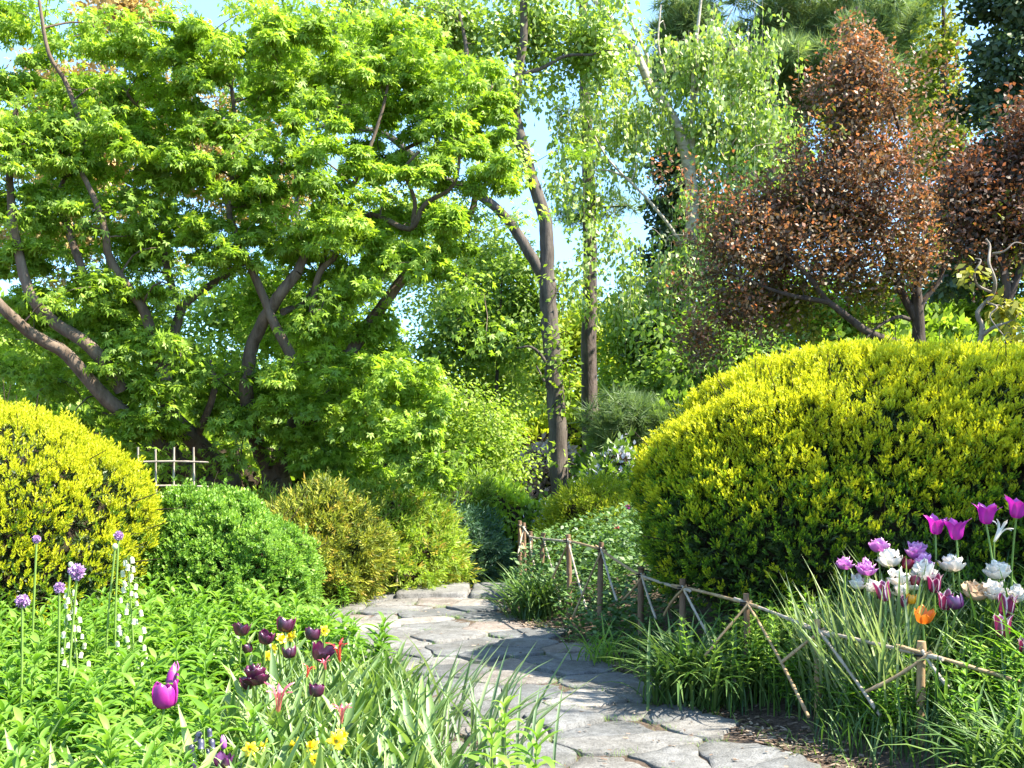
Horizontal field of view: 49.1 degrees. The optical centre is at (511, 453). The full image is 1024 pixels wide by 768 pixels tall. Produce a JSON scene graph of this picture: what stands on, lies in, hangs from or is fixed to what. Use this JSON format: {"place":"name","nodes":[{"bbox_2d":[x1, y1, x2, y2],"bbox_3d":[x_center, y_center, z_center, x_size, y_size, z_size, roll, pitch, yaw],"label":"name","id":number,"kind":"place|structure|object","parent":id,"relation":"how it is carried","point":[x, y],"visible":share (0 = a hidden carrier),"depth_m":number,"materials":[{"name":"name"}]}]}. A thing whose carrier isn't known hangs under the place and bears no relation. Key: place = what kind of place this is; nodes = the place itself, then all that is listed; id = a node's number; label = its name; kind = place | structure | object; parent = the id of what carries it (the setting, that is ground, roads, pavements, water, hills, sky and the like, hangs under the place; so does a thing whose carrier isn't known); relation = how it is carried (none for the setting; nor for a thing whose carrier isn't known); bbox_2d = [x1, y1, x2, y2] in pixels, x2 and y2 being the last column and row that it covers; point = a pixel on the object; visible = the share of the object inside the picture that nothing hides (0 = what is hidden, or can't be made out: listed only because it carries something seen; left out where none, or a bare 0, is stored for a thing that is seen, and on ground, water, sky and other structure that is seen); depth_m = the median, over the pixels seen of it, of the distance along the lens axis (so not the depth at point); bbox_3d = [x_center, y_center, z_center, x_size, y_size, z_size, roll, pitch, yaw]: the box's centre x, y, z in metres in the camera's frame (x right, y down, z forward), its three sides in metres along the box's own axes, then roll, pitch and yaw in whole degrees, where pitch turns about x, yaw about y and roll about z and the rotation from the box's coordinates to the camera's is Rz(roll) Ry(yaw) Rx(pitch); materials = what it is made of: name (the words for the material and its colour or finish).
{"place":"outdoors","nodes":[
{"label":"outdoors","id":0,"kind":"place"},
{"bbox_2d":[0,0,1023,390],"label":"sky","id":1,"kind":"structure","parent":0,"point":[563,250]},
{"bbox_2d":[513,491,555,573],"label":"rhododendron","id":2,"kind":"object","parent":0,"point":[527,509],"visible":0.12,"depth_m":13.16,"materials":[{"name":"green plant"}]},
{"bbox_2d":[60,560,1012,767],"bbox_3d":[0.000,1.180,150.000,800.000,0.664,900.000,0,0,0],"label":"ground","id":3,"kind":"structure","parent":0,"point":[764,718],"depth_m":5.57,"materials":[{"name":"soil"}]},
{"bbox_2d":[15,594,30,706],"bbox_3d":[-1.877,0.905,4.300,0.058,0.736,0.058,0,0,-44],"label":"allium","id":4,"kind":"object","parent":3,"relation":"on","point":[22,601],"visible":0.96,"depth_m":4.30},
{"bbox_2d":[32,535,40,646],"bbox_3d":[-2.122,0.810,4.998,0.048,0.898,0.042,0,0,-35],"label":"allium","id":5,"kind":"object","parent":3,"relation":"on","point":[36,539],"visible":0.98,"depth_m":5.00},
{"bbox_2d":[53,582,65,712],"bbox_3d":[-1.774,0.890,4.400,0.049,0.776,0.048,0,0,-45],"label":"allium","id":6,"kind":"object","parent":3,"relation":"on","point":[59,587],"visible":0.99,"depth_m":4.40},
{"bbox_2d":[61,588,90,670],"bbox_3d":[-1.903,0.928,4.897,0.141,0.678,0.134,0,0,0],"label":"bell spike","id":7,"kind":"object","parent":3,"relation":"on","point":[77,628],"visible":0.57,"depth_m":4.90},
{"bbox_2d":[66,563,85,747],"bbox_3d":[-1.731,0.856,4.450,0.076,0.845,0.072,0,0,0],"label":"allium","id":8,"kind":"object","parent":3,"relation":"on","point":[77,570],"visible":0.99,"depth_m":4.45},
{"bbox_2d":[0,380,186,652],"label":"golden yew","id":9,"kind":"object","parent":3,"relation":"on","point":[67,495],"visible":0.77,"depth_m":6.27,"materials":[{"name":"plant"}]},
{"bbox_2d":[105,543,117,662],"bbox_3d":[-1.785,0.838,5.000,0.056,0.876,0.024,0,0,0],"label":"allium","id":10,"kind":"object","parent":3,"relation":"on","point":[114,546],"visible":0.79,"depth_m":5.00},
{"bbox_2d":[113,531,123,653],"bbox_3d":[-1.825,0.818,5.200,0.047,0.921,0.047,0,0,28],"label":"allium","id":11,"kind":"object","parent":3,"relation":"on","point":[118,535],"visible":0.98,"depth_m":5.20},
{"bbox_2d":[115,555,147,682],"bbox_3d":[-1.690,0.866,5.002,0.161,0.826,0.156,0,0,0],"label":"bell spike","id":12,"kind":"object","parent":3,"relation":"on","point":[134,621],"visible":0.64,"depth_m":5.00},
{"bbox_2d":[0,0,273,508],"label":"maple tree","id":13,"kind":"object","parent":3,"relation":"on","point":[75,138],"visible":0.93,"depth_m":10.96,"materials":[{"name":"green plant"}]},
{"bbox_2d":[0,276,273,432],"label":"green tree","id":14,"kind":"object","parent":3,"relation":"on","point":[165,326],"visible":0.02,"depth_m":18.66,"materials":[{"name":"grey plant"}]},
{"bbox_2d":[0,0,313,291],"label":"tan tree","id":15,"kind":"object","parent":3,"relation":"on","point":[130,4],"visible":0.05,"depth_m":24.55,"materials":[{"name":"green plant"}]},
{"bbox_2d":[132,447,207,491],"bbox_3d":[-2.618,0.641,8.587,0.593,1.380,0.052,0,0,0],"label":"bamboo trellis","id":16,"kind":"object","parent":3,"relation":"on","point":[174,461],"visible":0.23,"depth_m":8.59,"materials":[{"name":"wood"}]},
{"bbox_2d":[152,680,193,746],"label":"tulip","id":17,"kind":"object","parent":3,"relation":"on","point":[164,697],"visible":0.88,"depth_m":4.17,"materials":[{"name":"purple plant"}]},
{"bbox_2d":[49,399,321,495],"bbox_3d":[-4.627,0.348,14.458,5.168,2.166,2.224,0,0,0],"label":"understory shrub","id":18,"kind":"object","parent":3,"relation":"on","point":[253,478],"visible":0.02,"depth_m":14.12,"materials":[{"name":"green plant"}]},
{"bbox_2d":[0,567,402,767],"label":"perennial foliage","id":19,"kind":"object","parent":3,"relation":"on","point":[102,695],"visible":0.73,"depth_m":4.78,"materials":[{"name":"green plant"}]},
{"bbox_2d":[188,726,216,767],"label":"bell spike","id":20,"kind":"object","parent":3,"relation":"on","point":[199,741],"visible":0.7,"depth_m":3.80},
{"bbox_2d":[117,464,329,622],"bbox_3d":[-1.994,0.718,7.485,1.563,1.296,1.547,0,0,0],"label":"box bush","id":21,"kind":"object","parent":3,"relation":"on","point":[231,537],"visible":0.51,"depth_m":7.06,"materials":[{"name":"green plant"}]},
{"bbox_2d":[217,622,251,698],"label":"tulip","id":22,"kind":"object","parent":3,"relation":"on","point":[240,629],"visible":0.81,"depth_m":5.33,"materials":[{"name":"purple plant"}]},
{"bbox_2d":[240,662,270,704],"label":"tulip","id":23,"kind":"object","parent":3,"relation":"on","point":[256,675],"visible":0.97,"depth_m":4.63,"materials":[{"name":"purple plant"}]},
{"bbox_2d":[0,617,513,767],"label":"bulb foliage","id":24,"kind":"object","parent":3,"relation":"on","point":[394,733],"visible":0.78,"depth_m":4.49,"materials":[{"name":"green plant"}]},
{"bbox_2d":[258,628,282,694],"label":"tulip","id":25,"kind":"object","parent":3,"relation":"on","point":[265,637],"visible":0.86,"depth_m":5.19,"materials":[{"name":"purple plant"}]},
{"bbox_2d":[276,616,295,677],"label":"tulip","id":26,"kind":"object","parent":3,"relation":"on","point":[284,625],"visible":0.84,"depth_m":5.48,"materials":[{"name":"purple plant"}]},
{"bbox_2d":[169,249,418,447],"bbox_3d":[-3.943,-1.128,19.450,4.936,4.799,3.595,0,0,0],"label":"green tree","id":27,"kind":"object","parent":3,"relation":"on","point":[214,320],"visible":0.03,"depth_m":19.20,"materials":[{"name":"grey plant"}]},
{"bbox_2d":[216,0,399,374],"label":"green tree","id":28,"kind":"object","parent":3,"relation":"on","point":[283,4],"visible":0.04,"depth_m":21.69,"materials":[{"name":"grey plant"}]},
{"bbox_2d":[305,626,320,704],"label":"tulip","id":29,"kind":"object","parent":3,"relation":"on","point":[311,634],"visible":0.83,"depth_m":5.29,"materials":[{"name":"purple plant"}]},
{"bbox_2d":[312,640,335,704],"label":"tulip","id":30,"kind":"object","parent":3,"relation":"on","point":[319,651],"visible":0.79,"depth_m":5.01,"materials":[{"name":"purple plant"}]},
{"bbox_2d":[264,466,401,607],"bbox_3d":[-1.831,0.800,10.222,1.630,1.386,1.456,0,0,24],"label":"olive yew","id":31,"kind":"object","parent":3,"relation":"on","point":[351,551],"visible":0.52,"depth_m":9.93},
{"bbox_2d":[325,731,346,761],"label":"daffodil","id":32,"kind":"object","parent":3,"relation":"on","point":[333,739],"visible":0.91,"depth_m":4.10,"materials":[{"name":"yellow plant"}]},
{"bbox_2d":[94,0,606,536],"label":"maple tree","id":33,"kind":"object","parent":3,"relation":"on","point":[314,320],"visible":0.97,"depth_m":11.07,"materials":[{"name":"green plant"}]},
{"bbox_2d":[215,407,493,492],"bbox_3d":[-2.400,0.378,15.489,4.604,2.156,2.314,0,0,0],"label":"understory shrub","id":34,"kind":"object","parent":3,"relation":"on","point":[301,480],"visible":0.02,"depth_m":15.02,"materials":[{"name":"green plant"}]},
{"bbox_2d":[247,462,486,594],"bbox_3d":[-1.683,0.814,11.234,2.891,1.471,1.823,0,0,0],"label":"hemlock shrub","id":35,"kind":"object","parent":3,"relation":"on","point":[427,561],"visible":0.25,"depth_m":10.98,"materials":[{"name":"green plant"}]},
{"bbox_2d":[355,451,520,570],"bbox_3d":[-1.170,0.842,13.352,2.618,1.772,1.886,0,0,0],"label":"hemlock shrub","id":36,"kind":"object","parent":3,"relation":"on","point":[486,482],"visible":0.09,"depth_m":13.19,"materials":[{"name":"green plant"}]},
{"bbox_2d":[306,181,580,436],"bbox_3d":[-1.187,-1.958,21.121,5.040,6.527,3.878,0,0,0],"label":"green tree","id":37,"kind":"object","parent":3,"relation":"on","point":[508,376],"visible":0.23,"depth_m":20.67,"materials":[{"name":"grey plant"}]},
{"bbox_2d":[395,582,513,599],"bbox_3d":[-0.379,1.366,10.794,1.421,0.170,0.933,0,0,0],"label":"stone step","id":38,"kind":"object","parent":3,"relation":"on","point":[458,590],"visible":0.45,"depth_m":10.43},
{"bbox_2d":[377,489,536,587],"bbox_3d":[-1.060,1.079,12.548,2.426,1.504,1.904,0,0,-22],"label":"blue juniper","id":39,"kind":"object","parent":3,"relation":"on","point":[486,556],"visible":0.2,"depth_m":12.28,"materials":[{"name":"green plant"}]},
{"bbox_2d":[288,0,650,498],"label":"tall tree","id":40,"kind":"object","parent":3,"relation":"on","point":[529,32],"visible":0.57,"depth_m":17.97,"materials":[{"name":"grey plant"}]},
{"bbox_2d":[404,357,549,491],"bbox_3d":[-0.617,0.076,14.997,2.075,2.696,1.977,0,0,23],"label":"green tree","id":41,"kind":"object","parent":3,"relation":"on","point":[486,430],"visible":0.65,"depth_m":14.78,"materials":[{"name":"green plant"}]},
{"bbox_2d":[406,241,573,442],"bbox_3d":[-0.496,-1.171,19.307,3.002,4.895,2.541,0,0,31],"label":"green tree","id":42,"kind":"object","parent":3,"relation":"on","point":[521,309],"visible":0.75,"depth_m":18.91,"materials":[{"name":"green plant"}]},
{"bbox_2d":[461,469,541,569],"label":"azalea bush","id":43,"kind":"object","parent":3,"relation":"on","point":[511,520],"visible":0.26,"depth_m":13.26,"materials":[{"name":"green plant"}]},
{"bbox_2d":[424,637,599,767],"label":"onion clump","id":44,"kind":"object","parent":3,"relation":"on","point":[530,717],"visible":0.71,"depth_m":4.71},
{"bbox_2d":[469,561,596,620],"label":"grass clump","id":45,"kind":"object","parent":3,"relation":"on","point":[528,598],"visible":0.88,"depth_m":9.09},
{"bbox_2d":[507,718,562,767],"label":"leafy shoot","id":46,"kind":"object","parent":3,"relation":"on","point":[537,732],"visible":1,"depth_m":3.79,"materials":[{"name":"green plant"}]},
{"bbox_2d":[476,387,613,465],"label":"understory shrub","id":47,"kind":"object","parent":3,"relation":"on","point":[540,429],"visible":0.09,"depth_m":23.53,"materials":[{"name":"green plant"}]},
{"bbox_2d":[505,432,586,500],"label":"blossom shrub","id":48,"kind":"object","parent":3,"relation":"on","point":[544,484],"visible":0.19,"depth_m":18.49,"materials":[{"name":"green plant"}]},
{"bbox_2d":[499,297,650,421],"bbox_3d":[2.650,-1.782,33.982,7.078,6.275,5.162,0,0,0],"label":"yellow tree","id":49,"kind":"object","parent":3,"relation":"on","point":[575,337],"visible":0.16,"depth_m":33.32,"materials":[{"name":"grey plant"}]},
{"bbox_2d":[526,468,640,577],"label":"yellow bush","id":50,"kind":"object","parent":3,"relation":"on","point":[598,495],"visible":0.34,"depth_m":11.93,"materials":[{"name":"green plant"}]},
{"bbox_2d":[541,613,658,667],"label":"grass clump","id":51,"kind":"object","parent":3,"relation":"on","point":[603,648],"visible":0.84,"depth_m":7.16,"materials":[{"name":"green plant"}]},
{"bbox_2d":[546,0,658,458],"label":"birch tree","id":52,"kind":"object","parent":3,"relation":"on","point":[589,365],"visible":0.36,"depth_m":21.88,"materials":[{"name":"green plant"}]},
{"bbox_2d":[568,428,637,493],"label":"rhododendron","id":53,"kind":"object","parent":3,"relation":"on","point":[612,456],"visible":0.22,"depth_m":13.97,"materials":[{"name":"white plant"}]},
{"bbox_2d":[339,600,895,767],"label":"joint moss","id":54,"kind":"object","parent":3,"relation":"on","point":[633,672],"visible":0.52,"depth_m":5.89,"materials":[{"name":"green plant"}]},
{"bbox_2d":[567,378,683,463],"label":"grey pine","id":55,"kind":"object","parent":3,"relation":"on","point":[633,412],"visible":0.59,"depth_m":15.29,"materials":[{"name":"green plant"}]},
{"bbox_2d":[578,283,675,404],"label":"green tree","id":56,"kind":"object","parent":3,"relation":"on","point":[607,379],"visible":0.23,"depth_m":23.81,"materials":[{"name":"green plant"}]},
{"bbox_2d":[499,501,795,653],"bbox_3d":[0.938,0.854,8.653,1.687,0.936,5.062,0,0,-8],"label":"catmint foliage","id":57,"kind":"object","parent":3,"relation":"on","point":[545,566],"visible":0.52,"depth_m":8.79,"materials":[{"name":"green plant"}]},
{"bbox_2d":[377,599,921,767],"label":"mulch chips","id":58,"kind":"object","parent":3,"relation":"on","point":[745,728],"visible":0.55,"depth_m":5.36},
{"bbox_2d":[570,359,739,483],"bbox_3d":[2.715,0.015,16.016,3.906,2.796,2.257,0,0,0],"label":"understory shrub","id":59,"kind":"object","parent":3,"relation":"on","point":[674,385],"visible":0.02,"depth_m":15.89,"materials":[{"name":"green plant"}]},
{"bbox_2d":[610,121,733,383],"bbox_3d":[3.696,-2.954,23.968,3.471,8.383,3.411,0,0,0],"label":"conifer tree","id":60,"kind":"object","parent":3,"relation":"on","point":[663,229],"visible":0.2,"depth_m":23.66,"materials":[{"name":"green plant"}]},
{"bbox_2d":[526,0,825,361],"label":"birch tree","id":61,"kind":"object","parent":3,"relation":"on","point":[706,68],"visible":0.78,"depth_m":19.67,"materials":[{"name":"green plant"}]},
{"bbox_2d":[592,608,777,712],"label":"grass clump","id":62,"kind":"object","parent":3,"relation":"on","point":[682,680],"visible":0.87,"depth_m":5.93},
{"bbox_2d":[613,306,806,399],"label":"shrub","id":63,"kind":"object","parent":3,"relation":"on","point":[660,374],"visible":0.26,"depth_m":16.58,"materials":[{"name":"green plant"}]},
{"bbox_2d":[516,521,1020,744],"bbox_3d":[0.804,1.046,7.976,0.800,0.829,7.142,0,0,-18],"label":"bamboo fence","id":64,"kind":"object","parent":3,"relation":"on","point":[920,652],"visible":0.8,"depth_m":6.04,"materials":[{"name":"wood"}]},
{"bbox_2d":[635,0,973,349],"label":"pine tree","id":65,"kind":"object","parent":3,"relation":"on","point":[814,22],"visible":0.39,"depth_m":27.02,"materials":[{"name":"green plant"}]},
{"bbox_2d":[642,0,971,393],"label":"plum tree","id":66,"kind":"object","parent":3,"relation":"on","point":[821,210],"visible":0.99,"depth_m":11.78,"materials":[{"name":"brown plant"}]},
{"bbox_2d":[615,547,1023,767],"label":"grass foliage","id":67,"kind":"object","parent":3,"relation":"on","point":[938,697],"visible":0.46,"depth_m":5.12,"materials":[{"name":"plant"}]},
{"bbox_2d":[621,324,1023,627],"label":"golden yew","id":68,"kind":"object","parent":3,"relation":"on","point":[744,476],"visible":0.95,"depth_m":6.35,"materials":[{"name":"plant"}]},
{"bbox_2d":[638,250,1023,365],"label":"green tree","id":69,"kind":"object","parent":3,"relation":"on","point":[970,310],"visible":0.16,"depth_m":18.58,"materials":[{"name":"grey plant"}]},
{"bbox_2d":[812,572,866,690],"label":"tulip","id":70,"kind":"object","parent":3,"relation":"on","point":[857,579],"visible":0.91,"depth_m":5.44,"materials":[{"name":"white plant"}]},
{"bbox_2d":[677,572,1023,767],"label":"lily foliage","id":71,"kind":"object","parent":3,"relation":"on","point":[770,652],"visible":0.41,"depth_m":5.36,"materials":[{"name":"green plant"}]},
{"bbox_2d":[742,541,970,743],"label":"ornamental grass","id":72,"kind":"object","parent":3,"relation":"on","point":[882,664],"depth_m":5.35,"materials":[{"name":"plant"}]},
{"bbox_2d":[855,557,878,632],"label":"tulip","id":73,"kind":"object","parent":3,"relation":"on","point":[865,568],"visible":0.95,"depth_m":5.40,"materials":[{"name":"purple plant"}]},
{"bbox_2d":[863,537,889,666],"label":"tulip","id":74,"kind":"object","parent":3,"relation":"on","point":[878,545],"visible":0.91,"depth_m":5.64,"materials":[{"name":"purple plant"}]},
{"bbox_2d":[872,580,901,715],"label":"tulip","id":75,"kind":"object","parent":3,"relation":"on","point":[880,586],"visible":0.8,"depth_m":5.32,"materials":[{"name":"purple plant"}]},
{"bbox_2d":[877,547,902,623],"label":"tulip","id":76,"kind":"object","parent":3,"relation":"on","point":[893,558],"visible":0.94,"depth_m":5.54,"materials":[{"name":"white plant"}]},
{"bbox_2d":[871,566,910,654],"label":"tulip","id":77,"kind":"object","parent":3,"relation":"on","point":[894,575],"visible":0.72,"depth_m":5.40,"materials":[{"name":"white plant"}]},
{"bbox_2d":[790,302,1022,347],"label":"understory shrub","id":78,"kind":"object","parent":3,"relation":"on","point":[947,317],"visible":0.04,"depth_m":15.15,"materials":[{"name":"green plant"}]},
{"bbox_2d":[904,541,940,644],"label":"tulip","id":79,"kind":"object","parent":3,"relation":"on","point":[916,549],"visible":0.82,"depth_m":5.57,"materials":[{"name":"purple plant"}]},
{"bbox_2d":[914,605,939,720],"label":"tulip","id":80,"kind":"object","parent":3,"relation":"on","point":[926,617],"visible":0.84,"depth_m":5.13,"materials":[{"name":"orange plant"}]},
{"bbox_2d":[909,558,946,672],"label":"tulip","id":81,"kind":"object","parent":3,"relation":"on","point":[929,569],"visible":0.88,"depth_m":5.43,"materials":[{"name":"white plant"}]},
{"bbox_2d":[924,513,952,633],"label":"tulip","id":82,"kind":"object","parent":3,"relation":"on","point":[936,525],"visible":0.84,"depth_m":5.58,"materials":[{"name":"purple plant"}]},
{"bbox_2d":[895,0,983,334],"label":"conifer tree","id":83,"kind":"object","parent":3,"relation":"on","point":[947,31],"visible":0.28,"depth_m":23.92,"materials":[{"name":"green plant"}]},
{"bbox_2d":[927,572,957,683],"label":"tulip","id":84,"kind":"object","parent":3,"relation":"on","point":[934,582],"visible":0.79,"depth_m":5.40,"materials":[{"name":"purple plant"}]},
{"bbox_2d":[873,673,1023,767],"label":"grass clump","id":85,"kind":"object","parent":3,"relation":"on","point":[996,757],"visible":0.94,"depth_m":4.30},
{"bbox_2d":[935,553,965,656],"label":"tulip","id":86,"kind":"object","parent":3,"relation":"on","point":[955,564],"visible":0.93,"depth_m":5.52,"materials":[{"name":"white plant"}]},
{"bbox_2d":[940,593,963,695],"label":"tulip","id":87,"kind":"object","parent":3,"relation":"on","point":[956,603],"visible":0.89,"depth_m":5.22,"materials":[{"name":"purple plant"}]},
{"bbox_2d":[890,76,1023,343],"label":"plum tree","id":88,"kind":"object","parent":3,"relation":"on","point":[992,209],"visible":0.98,"depth_m":10.43,"materials":[{"name":"brown plant"}]},
{"bbox_2d":[944,518,970,645],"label":"tulip","id":89,"kind":"object","parent":3,"relation":"on","point":[955,528],"visible":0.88,"depth_m":5.52,"materials":[{"name":"purple plant"}]},
{"bbox_2d":[920,0,1023,307],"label":"conifer tree","id":90,"kind":"object","parent":3,"relation":"on","point":[997,54],"visible":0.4,"depth_m":16.85,"materials":[{"name":"green plant"}]},
{"bbox_2d":[956,579,987,661],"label":"tulip","id":91,"kind":"object","parent":3,"relation":"on","point":[975,588],"visible":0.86,"depth_m":5.36,"materials":[{"name":"beige plant"}]},
{"bbox_2d":[934,604,1023,724],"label":"grass clump","id":92,"kind":"object","parent":3,"relation":"on","point":[1018,669],"visible":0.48,"depth_m":4.95,"materials":[{"name":"green plant"}]},
{"bbox_2d":[955,579,1008,661],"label":"tulip","id":93,"kind":"object","parent":3,"relation":"on","point":[995,588],"visible":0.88,"depth_m":5.33,"materials":[{"name":"white plant"}]},
{"bbox_2d":[972,503,1001,632],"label":"tulip","id":94,"kind":"object","parent":3,"relation":"on","point":[986,515],"visible":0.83,"depth_m":5.54,"materials":[{"name":"purple plant"}]},
{"bbox_2d":[952,238,1023,346],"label":"contorted hazel","id":95,"kind":"object","parent":3,"relation":"on","point":[1008,313],"visible":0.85,"depth_m":9.53,"materials":[{"name":"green plant"}]},
{"bbox_2d":[969,558,1011,628],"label":"tulip","id":96,"kind":"object","parent":3,"relation":"on","point":[991,570],"visible":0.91,"depth_m":5.45,"materials":[{"name":"white plant"}]},
{"bbox_2d":[994,613,1012,662],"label":"tulip","id":97,"kind":"object","parent":3,"relation":"on","point":[998,625],"visible":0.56,"depth_m":5.07,"materials":[{"name":"purple plant"}]},
{"bbox_2d":[997,592,1023,662],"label":"tulip","id":98,"kind":"object","parent":3,"relation":"on","point":[1008,604],"visible":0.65,"depth_m":5.24,"materials":[{"name":"purple plant"}]},
{"bbox_2d":[1004,494,1023,616],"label":"tulip","id":99,"kind":"object","parent":3,"relation":"on","point":[1016,508],"visible":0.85,"depth_m":5.59,"materials":[{"name":"purple plant"}]},
{"bbox_2d":[321,589,821,767],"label":"path","id":100,"kind":"structure","parent":0,"point":[598,737],"depth_m":6.22,"materials":[{"name":"stone"}]},
{"bbox_2d":[357,633,551,747],"bbox_3d":[-0.279,1.087,5.204,0.648,0.548,0.855,0,0,39],"label":"onion clump","id":101,"kind":"object","parent":100,"relation":"on","point":[446,687],"visible":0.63,"depth_m":5.22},
{"bbox_2d":[457,718,528,767],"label":"leafy shoot","id":102,"kind":"object","parent":100,"relation":"on","point":[495,744],"visible":1,"depth_m":3.68,"materials":[{"name":"green plant"}]},
{"bbox_2d":[477,694,528,767],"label":"leafy shoot","id":103,"kind":"object","parent":100,"relation":"on","point":[508,699],"visible":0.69,"depth_m":4.21,"materials":[{"name":"green plant"}]},
{"bbox_2d":[559,519,644,580],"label":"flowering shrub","id":104,"kind":"object","parent":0,"point":[593,556],"visible":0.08,"depth_m":10.49,"materials":[{"name":"green plant"}]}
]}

